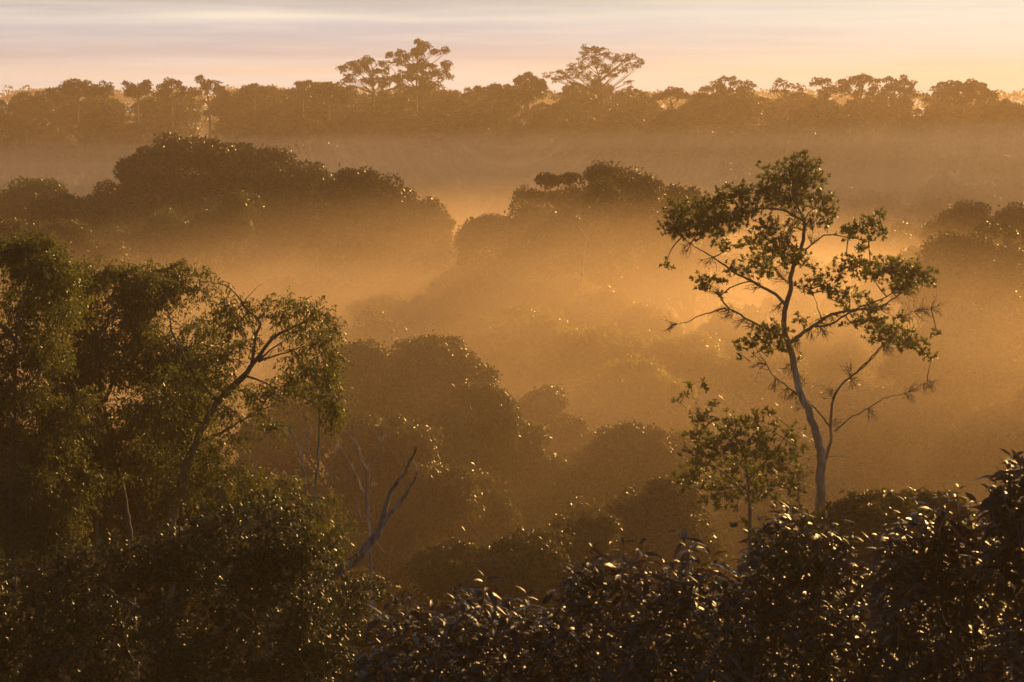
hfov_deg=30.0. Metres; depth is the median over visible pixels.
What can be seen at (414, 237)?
giant tree
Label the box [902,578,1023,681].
understorey tree
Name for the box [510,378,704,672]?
misty forest tree
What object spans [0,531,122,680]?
understorey tree
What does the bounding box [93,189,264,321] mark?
bushy tree
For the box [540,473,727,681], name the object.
thicket tree
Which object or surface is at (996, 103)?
ridge tree
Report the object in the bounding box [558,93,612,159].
ridge tree
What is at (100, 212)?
giant tree
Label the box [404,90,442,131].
ridge tree
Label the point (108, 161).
ridge tree
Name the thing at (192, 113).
ridge tree
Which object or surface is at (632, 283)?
scrub tree
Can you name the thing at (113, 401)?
misty forest tree
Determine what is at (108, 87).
skyline tree
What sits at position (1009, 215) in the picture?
round tree
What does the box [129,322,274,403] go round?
misty forest tree
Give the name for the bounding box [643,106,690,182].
ridge tree
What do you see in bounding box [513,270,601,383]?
scrub tree
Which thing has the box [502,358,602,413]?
misty forest tree
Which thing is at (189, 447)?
drooping tree
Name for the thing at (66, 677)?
understorey tree
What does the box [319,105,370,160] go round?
ridge tree
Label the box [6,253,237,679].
drooping tree
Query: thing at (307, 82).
ridge tree
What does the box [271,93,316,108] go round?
ridge tree
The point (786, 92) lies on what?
skyline tree
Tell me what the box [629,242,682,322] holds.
misty forest tree
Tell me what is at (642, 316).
scrub tree
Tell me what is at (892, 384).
misty forest tree
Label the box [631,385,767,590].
misty forest tree
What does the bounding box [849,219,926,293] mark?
misty forest tree
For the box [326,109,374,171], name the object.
ridge tree
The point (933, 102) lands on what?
ridge tree
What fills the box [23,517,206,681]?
understorey tree
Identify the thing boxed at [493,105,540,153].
ridge tree
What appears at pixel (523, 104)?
ridge tree
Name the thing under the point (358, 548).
understorey tree
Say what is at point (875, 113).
ridge tree
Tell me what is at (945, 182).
misty forest tree
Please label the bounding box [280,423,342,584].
sapling
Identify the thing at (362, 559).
understorey tree
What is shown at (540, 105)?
ridge tree
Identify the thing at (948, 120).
ridge tree
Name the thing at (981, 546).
understorey tree
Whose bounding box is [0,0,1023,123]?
sky
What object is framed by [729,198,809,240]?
misty forest tree
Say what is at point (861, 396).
misty forest tree
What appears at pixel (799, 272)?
misty forest tree
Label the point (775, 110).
ridge tree
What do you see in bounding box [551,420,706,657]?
thicket tree
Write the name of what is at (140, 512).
thicket tree
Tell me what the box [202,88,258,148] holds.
ridge tree
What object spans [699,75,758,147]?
skyline tree
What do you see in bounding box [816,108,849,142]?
ridge tree
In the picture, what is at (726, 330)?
scrub tree
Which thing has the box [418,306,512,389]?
scrub tree
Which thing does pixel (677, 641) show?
broadleaf tree
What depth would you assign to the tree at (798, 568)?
23.75 m
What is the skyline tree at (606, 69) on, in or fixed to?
on the ground
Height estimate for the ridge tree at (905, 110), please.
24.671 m
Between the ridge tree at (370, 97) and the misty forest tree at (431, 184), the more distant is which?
the ridge tree at (370, 97)
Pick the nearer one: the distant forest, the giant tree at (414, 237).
the giant tree at (414, 237)
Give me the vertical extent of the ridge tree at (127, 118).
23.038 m
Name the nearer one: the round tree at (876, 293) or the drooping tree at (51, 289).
the drooping tree at (51, 289)
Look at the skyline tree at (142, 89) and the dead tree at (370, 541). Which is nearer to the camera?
the dead tree at (370, 541)
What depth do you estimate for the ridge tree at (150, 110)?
470.41 m
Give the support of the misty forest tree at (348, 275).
on the ground
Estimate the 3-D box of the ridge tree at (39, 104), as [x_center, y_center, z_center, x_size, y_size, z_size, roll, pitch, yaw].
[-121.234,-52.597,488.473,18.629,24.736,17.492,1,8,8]
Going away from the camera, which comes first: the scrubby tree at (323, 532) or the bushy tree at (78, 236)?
the scrubby tree at (323, 532)
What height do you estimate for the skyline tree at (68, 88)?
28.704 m
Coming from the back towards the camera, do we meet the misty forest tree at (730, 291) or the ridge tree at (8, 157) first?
the ridge tree at (8, 157)
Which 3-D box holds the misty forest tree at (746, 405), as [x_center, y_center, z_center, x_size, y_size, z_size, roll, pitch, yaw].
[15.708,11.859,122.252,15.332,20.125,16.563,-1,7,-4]
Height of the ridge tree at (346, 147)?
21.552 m
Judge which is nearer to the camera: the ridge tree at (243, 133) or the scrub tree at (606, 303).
the scrub tree at (606, 303)
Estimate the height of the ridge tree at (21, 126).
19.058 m
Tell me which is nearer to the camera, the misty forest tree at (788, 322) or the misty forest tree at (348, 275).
the misty forest tree at (788, 322)
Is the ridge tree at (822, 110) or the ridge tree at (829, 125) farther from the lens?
the ridge tree at (822, 110)
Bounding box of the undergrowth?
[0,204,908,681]
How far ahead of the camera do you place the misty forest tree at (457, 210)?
352.04 m
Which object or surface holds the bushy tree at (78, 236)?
on the ground
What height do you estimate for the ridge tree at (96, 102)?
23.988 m
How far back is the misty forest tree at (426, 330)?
142.80 m
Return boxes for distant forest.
[0,83,1023,146]
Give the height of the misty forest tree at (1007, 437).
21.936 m
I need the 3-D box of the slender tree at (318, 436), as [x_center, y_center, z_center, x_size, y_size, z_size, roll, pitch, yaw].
[-4.994,15.816,50.982,2.194,29.589,1.053,6,10,40]
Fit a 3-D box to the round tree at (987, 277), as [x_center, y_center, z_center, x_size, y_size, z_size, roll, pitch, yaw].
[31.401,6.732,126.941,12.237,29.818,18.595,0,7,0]
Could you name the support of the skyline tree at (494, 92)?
on the ground
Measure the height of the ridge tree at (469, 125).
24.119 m
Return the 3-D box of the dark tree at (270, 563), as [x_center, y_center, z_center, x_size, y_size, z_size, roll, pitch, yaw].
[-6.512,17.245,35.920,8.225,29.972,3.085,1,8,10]
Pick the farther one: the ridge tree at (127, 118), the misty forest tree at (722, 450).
the ridge tree at (127, 118)
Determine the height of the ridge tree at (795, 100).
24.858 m
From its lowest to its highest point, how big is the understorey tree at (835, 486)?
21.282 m
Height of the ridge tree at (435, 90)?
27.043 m
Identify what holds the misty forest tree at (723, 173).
on the ground
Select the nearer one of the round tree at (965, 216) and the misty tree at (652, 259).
the misty tree at (652, 259)
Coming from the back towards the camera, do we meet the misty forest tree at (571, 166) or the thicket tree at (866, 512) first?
the misty forest tree at (571, 166)
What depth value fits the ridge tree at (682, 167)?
404.73 m
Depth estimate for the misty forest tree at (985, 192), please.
386.79 m
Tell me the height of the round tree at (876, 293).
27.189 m
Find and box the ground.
[2,126,1012,680]
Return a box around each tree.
[0,100,23,176]
[0,135,38,191]
[0,175,69,374]
[0,177,61,191]
[0,214,144,391]
[0,223,113,676]
[0,257,122,627]
[0,417,280,681]
[0,488,363,681]
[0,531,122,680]
[1,116,58,173]
[1,507,121,681]
[4,344,170,443]
[6,143,55,182]
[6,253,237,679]
[7,87,74,176]
[22,185,175,256]
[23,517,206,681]
[26,144,106,198]
[38,90,75,181]
[45,78,106,185]
[57,90,115,149]
[64,94,129,175]
[68,165,120,191]
[72,105,130,192]
[73,99,132,177]
[78,132,326,361]
[86,151,145,184]
[91,80,116,156]
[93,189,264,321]
[105,121,167,155]
[110,299,248,367]
[113,281,355,660]
[113,311,226,371]
[120,79,153,121]
[120,583,325,681]
[127,304,249,358]
[128,91,187,137]
[129,117,191,146]
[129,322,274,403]
[145,91,203,137]
[155,76,191,132]
[180,96,207,136]
[185,358,334,524]
[187,74,229,137]
[190,454,366,681]
[194,290,331,367]
[201,562,467,681]
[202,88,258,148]
[205,273,353,487]
[208,92,258,143]
[224,124,270,149]
[233,82,272,145]
[233,376,522,654]
[235,97,284,148]
[237,159,337,357]
[253,306,421,501]
[254,85,283,140]
[257,127,309,168]
[267,563,421,681]
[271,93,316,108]
[273,79,335,112]
[282,162,420,314]
[282,466,395,565]
[286,389,355,525]
[288,256,409,321]
[289,80,359,118]
[289,140,352,176]
[290,80,310,116]
[293,532,495,610]
[304,98,354,171]
[306,447,416,681]
[307,115,366,152]
[309,544,466,676]
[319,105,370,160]
[321,336,418,426]
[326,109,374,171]
[333,140,370,178]
[335,55,391,168]
[342,290,410,329]
[343,570,575,681]
[348,141,416,187]
[356,93,385,170]
[362,88,394,180]
[362,89,425,182]
[365,103,423,186]
[366,196,459,299]
[376,329,513,471]
[382,291,463,337]
[384,38,454,182]
[386,322,526,484]
[392,82,459,138]
[395,511,623,680]
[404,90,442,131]
[406,247,501,295]
[407,378,576,543]
[412,107,463,186]
[413,169,460,236]
[417,97,474,194]
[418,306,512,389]
[425,189,473,234]
[425,262,495,317]
[442,90,494,189]
[444,82,516,204]
[444,597,593,681]
[446,112,500,214]
[453,197,622,376]
[456,269,554,390]
[456,301,587,398]
[471,97,526,193]
[472,127,538,215]
[480,177,551,217]
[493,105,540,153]
[496,86,526,165]
[501,404,608,483]
[502,71,552,179]
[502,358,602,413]
[509,171,583,240]
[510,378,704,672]
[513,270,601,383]
[514,185,574,208]
[515,96,551,125]
[516,384,616,562]
[521,528,768,681]
[525,101,561,163]
[527,320,660,418]
[530,102,582,173]
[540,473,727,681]
[542,43,644,149]
[548,159,589,194]
[550,79,614,142]
[550,159,669,384]
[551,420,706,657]
[557,284,638,378]
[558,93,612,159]
[577,175,626,389]
[583,266,650,327]
[583,353,700,433]
[586,146,642,172]
[608,85,648,127]
[609,297,685,374]
[616,182,754,333]
[617,94,661,139]
[625,146,708,186]
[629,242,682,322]
[630,113,655,137]
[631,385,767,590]
[633,252,767,333]
[640,86,710,110]
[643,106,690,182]
[643,330,736,622]
[646,368,871,513]
[647,106,666,133]
[651,483,812,681]
[657,149,946,651]
[657,179,687,191]
[670,377,814,639]
[673,232,749,335]
[677,176,730,209]
[678,92,736,175]
[680,348,779,508]
[694,301,773,577]
[695,234,778,388]
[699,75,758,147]
[702,159,771,194]
[703,620,855,678]
[712,92,771,168]
[713,436,868,609]
[714,531,865,673]
[716,501,894,681]
[718,335,816,466]
[722,172,781,230]
[723,304,883,419]
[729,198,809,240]
[729,487,839,681]
[730,240,822,391]
[733,90,769,170]
[736,209,795,247]
[742,123,782,175]
[744,97,789,173]
[750,118,816,194]
[761,132,839,245]
[761,287,892,482]
[762,252,873,475]
[766,382,938,481]
[768,77,809,121]
[776,91,817,133]
[780,101,866,188]
[781,312,881,446]
[792,95,838,137]
[794,245,836,272]
[794,485,971,661]
[796,376,903,476]
[802,138,864,223]
[809,77,848,142]
[809,182,908,274]
[811,144,870,237]
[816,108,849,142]
[829,377,1003,499]
[833,216,899,288]
[840,483,1013,681]
[842,73,882,142]
[844,96,891,144]
[848,245,924,386]
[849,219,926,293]
[851,566,964,658]
[856,91,922,181]
[864,312,926,386]
[869,336,1023,400]
[878,74,920,128]
[889,220,1023,484]
[895,189,991,232]
[897,201,998,243]
[899,386,1023,565]
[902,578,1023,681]
[904,518,1000,617]
[908,176,1013,210]
[915,171,973,204]
[918,199,993,244]
[919,78,999,175]
[922,98,951,176]
[924,102,978,174]
[957,448,1023,681]
[972,407,1023,502]
[976,98,1023,130]
[986,149,1023,208]
[987,201,1023,246]
[990,98,1020,114]
[993,165,1023,208]
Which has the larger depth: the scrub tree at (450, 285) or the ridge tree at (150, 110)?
the ridge tree at (150, 110)
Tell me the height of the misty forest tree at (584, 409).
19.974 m
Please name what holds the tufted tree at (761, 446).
on the ground
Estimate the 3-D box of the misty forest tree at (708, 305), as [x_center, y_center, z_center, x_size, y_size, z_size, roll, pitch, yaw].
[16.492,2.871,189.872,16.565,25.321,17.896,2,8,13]
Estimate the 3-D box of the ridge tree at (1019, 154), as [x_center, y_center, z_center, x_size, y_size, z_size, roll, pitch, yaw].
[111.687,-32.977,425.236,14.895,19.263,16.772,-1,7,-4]
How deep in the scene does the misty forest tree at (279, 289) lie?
164.21 m
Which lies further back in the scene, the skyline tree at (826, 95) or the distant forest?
the distant forest
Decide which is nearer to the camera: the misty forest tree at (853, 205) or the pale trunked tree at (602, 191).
the pale trunked tree at (602, 191)
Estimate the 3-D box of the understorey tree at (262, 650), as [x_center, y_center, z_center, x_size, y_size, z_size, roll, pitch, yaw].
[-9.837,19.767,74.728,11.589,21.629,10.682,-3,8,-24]
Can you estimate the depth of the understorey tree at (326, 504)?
87.86 m
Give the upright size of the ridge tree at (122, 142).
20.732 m
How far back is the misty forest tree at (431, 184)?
381.57 m
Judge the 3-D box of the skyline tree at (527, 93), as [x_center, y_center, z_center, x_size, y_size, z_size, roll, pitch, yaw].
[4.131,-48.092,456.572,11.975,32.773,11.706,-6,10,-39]
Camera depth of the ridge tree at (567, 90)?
508.16 m
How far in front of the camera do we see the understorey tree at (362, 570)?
66.81 m
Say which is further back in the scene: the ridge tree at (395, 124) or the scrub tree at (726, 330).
the ridge tree at (395, 124)
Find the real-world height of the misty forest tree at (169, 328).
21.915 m
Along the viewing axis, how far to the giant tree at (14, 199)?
213.22 m
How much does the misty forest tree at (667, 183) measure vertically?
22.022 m
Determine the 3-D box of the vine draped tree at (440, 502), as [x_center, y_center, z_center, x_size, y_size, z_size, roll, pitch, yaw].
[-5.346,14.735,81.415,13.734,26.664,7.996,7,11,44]
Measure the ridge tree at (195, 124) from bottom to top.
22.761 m
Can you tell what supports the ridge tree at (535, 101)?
on the ground
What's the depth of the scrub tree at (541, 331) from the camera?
132.57 m
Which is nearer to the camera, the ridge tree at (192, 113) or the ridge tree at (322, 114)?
the ridge tree at (322, 114)
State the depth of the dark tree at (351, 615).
35.95 m
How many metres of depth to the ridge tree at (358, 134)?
431.45 m
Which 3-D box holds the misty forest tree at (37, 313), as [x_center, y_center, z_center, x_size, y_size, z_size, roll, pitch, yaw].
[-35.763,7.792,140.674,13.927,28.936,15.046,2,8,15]
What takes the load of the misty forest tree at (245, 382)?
on the ground
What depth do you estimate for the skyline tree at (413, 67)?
454.26 m
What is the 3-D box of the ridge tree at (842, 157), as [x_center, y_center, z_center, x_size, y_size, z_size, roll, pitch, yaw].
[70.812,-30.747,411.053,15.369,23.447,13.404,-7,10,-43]
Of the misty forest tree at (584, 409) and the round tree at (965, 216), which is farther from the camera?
the round tree at (965, 216)
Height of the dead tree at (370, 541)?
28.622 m
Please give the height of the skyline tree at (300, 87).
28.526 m
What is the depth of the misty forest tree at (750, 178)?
367.65 m
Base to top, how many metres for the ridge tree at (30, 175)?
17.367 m
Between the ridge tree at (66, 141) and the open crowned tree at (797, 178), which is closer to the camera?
the open crowned tree at (797, 178)
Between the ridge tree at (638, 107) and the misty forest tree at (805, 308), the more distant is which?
the ridge tree at (638, 107)
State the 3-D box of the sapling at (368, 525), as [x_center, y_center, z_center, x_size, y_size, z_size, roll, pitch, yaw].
[-4.005,16.274,51.733,1.529,28.588,1.044,0,7,0]
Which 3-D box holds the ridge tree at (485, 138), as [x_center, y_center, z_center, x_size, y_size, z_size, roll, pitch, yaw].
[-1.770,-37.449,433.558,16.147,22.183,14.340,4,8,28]
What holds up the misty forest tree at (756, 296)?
on the ground
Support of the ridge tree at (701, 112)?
on the ground
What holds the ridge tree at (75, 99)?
on the ground
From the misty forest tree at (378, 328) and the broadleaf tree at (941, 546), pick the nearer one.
the broadleaf tree at (941, 546)
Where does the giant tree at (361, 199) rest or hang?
on the ground
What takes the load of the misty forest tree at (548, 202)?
on the ground
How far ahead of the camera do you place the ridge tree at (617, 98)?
488.08 m
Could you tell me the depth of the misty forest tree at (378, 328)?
127.78 m
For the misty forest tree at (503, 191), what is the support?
on the ground
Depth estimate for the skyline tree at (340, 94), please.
452.96 m
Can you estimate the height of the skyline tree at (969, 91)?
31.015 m
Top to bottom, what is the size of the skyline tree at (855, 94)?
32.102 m
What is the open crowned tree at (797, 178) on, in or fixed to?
on the ground
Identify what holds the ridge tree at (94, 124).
on the ground
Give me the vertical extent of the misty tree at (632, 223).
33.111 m
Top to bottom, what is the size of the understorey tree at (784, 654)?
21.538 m
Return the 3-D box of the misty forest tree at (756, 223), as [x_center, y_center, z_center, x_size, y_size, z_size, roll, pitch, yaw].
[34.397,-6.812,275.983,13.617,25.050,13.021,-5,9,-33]
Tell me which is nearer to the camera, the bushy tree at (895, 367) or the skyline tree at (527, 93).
the bushy tree at (895, 367)
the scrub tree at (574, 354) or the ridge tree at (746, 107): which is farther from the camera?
the ridge tree at (746, 107)
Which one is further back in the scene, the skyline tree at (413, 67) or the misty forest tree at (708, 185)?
the skyline tree at (413, 67)
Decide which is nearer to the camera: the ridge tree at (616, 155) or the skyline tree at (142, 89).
the ridge tree at (616, 155)
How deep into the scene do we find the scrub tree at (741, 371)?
128.41 m
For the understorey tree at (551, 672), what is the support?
on the ground
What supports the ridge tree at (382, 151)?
on the ground
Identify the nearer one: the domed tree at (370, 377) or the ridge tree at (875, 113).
the domed tree at (370, 377)
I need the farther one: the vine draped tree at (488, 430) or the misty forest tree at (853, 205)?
the misty forest tree at (853, 205)
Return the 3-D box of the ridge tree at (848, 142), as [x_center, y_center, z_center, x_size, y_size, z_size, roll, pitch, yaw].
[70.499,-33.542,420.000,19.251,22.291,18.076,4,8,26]
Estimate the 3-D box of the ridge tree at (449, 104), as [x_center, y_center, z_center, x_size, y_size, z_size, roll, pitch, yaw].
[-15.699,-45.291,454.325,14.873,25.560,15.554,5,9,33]
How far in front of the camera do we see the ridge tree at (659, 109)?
511.24 m
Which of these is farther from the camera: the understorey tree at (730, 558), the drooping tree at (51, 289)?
the understorey tree at (730, 558)
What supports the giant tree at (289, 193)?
on the ground
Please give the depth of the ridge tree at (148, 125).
422.31 m
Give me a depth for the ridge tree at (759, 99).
467.93 m
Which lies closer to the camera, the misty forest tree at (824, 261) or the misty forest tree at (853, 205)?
the misty forest tree at (824, 261)
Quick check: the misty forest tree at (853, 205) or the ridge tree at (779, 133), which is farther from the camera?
the ridge tree at (779, 133)
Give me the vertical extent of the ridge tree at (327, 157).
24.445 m
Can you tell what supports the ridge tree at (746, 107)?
on the ground
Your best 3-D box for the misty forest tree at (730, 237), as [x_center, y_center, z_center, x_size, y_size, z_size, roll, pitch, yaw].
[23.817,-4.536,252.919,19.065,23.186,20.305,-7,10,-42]
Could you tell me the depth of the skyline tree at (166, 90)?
454.13 m
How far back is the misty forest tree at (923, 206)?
337.74 m
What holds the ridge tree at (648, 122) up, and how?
on the ground
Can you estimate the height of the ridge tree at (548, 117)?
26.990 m
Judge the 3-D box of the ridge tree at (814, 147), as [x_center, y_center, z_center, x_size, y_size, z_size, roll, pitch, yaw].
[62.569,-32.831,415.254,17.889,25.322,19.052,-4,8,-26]
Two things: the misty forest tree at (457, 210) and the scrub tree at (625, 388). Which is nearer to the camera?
the scrub tree at (625, 388)
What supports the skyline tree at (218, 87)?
on the ground
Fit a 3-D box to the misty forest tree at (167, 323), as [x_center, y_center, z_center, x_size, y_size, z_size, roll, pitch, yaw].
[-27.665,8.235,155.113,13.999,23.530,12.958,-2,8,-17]
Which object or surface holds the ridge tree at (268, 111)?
on the ground
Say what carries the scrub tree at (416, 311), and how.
on the ground
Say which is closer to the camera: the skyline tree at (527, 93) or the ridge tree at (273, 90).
the skyline tree at (527, 93)
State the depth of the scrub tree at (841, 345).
138.39 m
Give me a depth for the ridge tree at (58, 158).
410.38 m
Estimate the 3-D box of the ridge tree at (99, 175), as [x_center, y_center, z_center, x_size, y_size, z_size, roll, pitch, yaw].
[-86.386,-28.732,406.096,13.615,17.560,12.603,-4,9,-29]
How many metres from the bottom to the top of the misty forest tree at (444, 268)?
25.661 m
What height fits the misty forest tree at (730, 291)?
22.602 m
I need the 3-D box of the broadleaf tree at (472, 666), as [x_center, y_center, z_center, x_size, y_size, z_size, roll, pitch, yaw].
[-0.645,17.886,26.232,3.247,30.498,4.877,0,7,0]
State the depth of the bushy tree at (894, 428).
110.06 m
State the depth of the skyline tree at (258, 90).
454.29 m
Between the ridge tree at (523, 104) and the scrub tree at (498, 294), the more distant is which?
the ridge tree at (523, 104)
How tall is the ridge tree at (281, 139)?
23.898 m
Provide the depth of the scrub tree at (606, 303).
140.96 m
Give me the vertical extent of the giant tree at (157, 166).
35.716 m
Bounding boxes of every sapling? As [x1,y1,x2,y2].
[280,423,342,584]
[336,426,386,640]
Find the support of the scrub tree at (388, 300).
on the ground
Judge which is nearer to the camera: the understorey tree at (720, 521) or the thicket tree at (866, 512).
the thicket tree at (866, 512)
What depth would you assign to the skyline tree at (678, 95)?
454.54 m
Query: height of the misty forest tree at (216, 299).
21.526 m
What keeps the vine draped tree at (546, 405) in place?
on the ground
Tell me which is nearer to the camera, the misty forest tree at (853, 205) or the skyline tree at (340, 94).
the misty forest tree at (853, 205)
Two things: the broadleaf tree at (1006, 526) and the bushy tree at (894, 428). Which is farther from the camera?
the bushy tree at (894, 428)
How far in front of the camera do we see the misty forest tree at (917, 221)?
319.60 m
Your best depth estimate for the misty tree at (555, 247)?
149.58 m
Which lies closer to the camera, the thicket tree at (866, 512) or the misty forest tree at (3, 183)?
the thicket tree at (866, 512)
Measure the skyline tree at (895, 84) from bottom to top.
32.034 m
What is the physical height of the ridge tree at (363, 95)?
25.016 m
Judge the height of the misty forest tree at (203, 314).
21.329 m
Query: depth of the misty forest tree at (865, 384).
130.21 m
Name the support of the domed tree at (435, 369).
on the ground
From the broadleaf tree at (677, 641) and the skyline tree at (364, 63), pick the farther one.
the skyline tree at (364, 63)
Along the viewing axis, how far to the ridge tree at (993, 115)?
449.12 m
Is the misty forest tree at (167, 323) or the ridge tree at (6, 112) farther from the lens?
the ridge tree at (6, 112)
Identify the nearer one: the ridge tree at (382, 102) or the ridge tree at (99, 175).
the ridge tree at (99, 175)
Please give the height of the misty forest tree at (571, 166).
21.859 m
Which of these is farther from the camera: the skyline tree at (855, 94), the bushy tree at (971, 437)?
the skyline tree at (855, 94)
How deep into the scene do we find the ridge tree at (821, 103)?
488.63 m
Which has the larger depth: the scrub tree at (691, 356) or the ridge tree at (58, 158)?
the ridge tree at (58, 158)
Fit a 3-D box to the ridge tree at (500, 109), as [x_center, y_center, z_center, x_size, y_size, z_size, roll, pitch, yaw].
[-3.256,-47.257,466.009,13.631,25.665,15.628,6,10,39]
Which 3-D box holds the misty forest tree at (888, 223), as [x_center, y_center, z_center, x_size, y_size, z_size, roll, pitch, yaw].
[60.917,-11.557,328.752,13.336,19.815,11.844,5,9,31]
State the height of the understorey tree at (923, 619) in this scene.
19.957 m
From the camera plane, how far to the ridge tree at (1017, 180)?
404.64 m
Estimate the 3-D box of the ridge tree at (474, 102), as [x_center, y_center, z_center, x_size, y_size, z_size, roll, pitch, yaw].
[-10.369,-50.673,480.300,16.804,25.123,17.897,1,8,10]
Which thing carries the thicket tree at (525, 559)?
on the ground
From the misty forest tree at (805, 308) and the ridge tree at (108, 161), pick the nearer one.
the misty forest tree at (805, 308)
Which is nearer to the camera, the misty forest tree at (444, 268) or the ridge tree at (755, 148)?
the misty forest tree at (444, 268)
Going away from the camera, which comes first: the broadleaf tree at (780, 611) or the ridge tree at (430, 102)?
the broadleaf tree at (780, 611)
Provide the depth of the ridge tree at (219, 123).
492.49 m
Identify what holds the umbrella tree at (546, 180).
on the ground

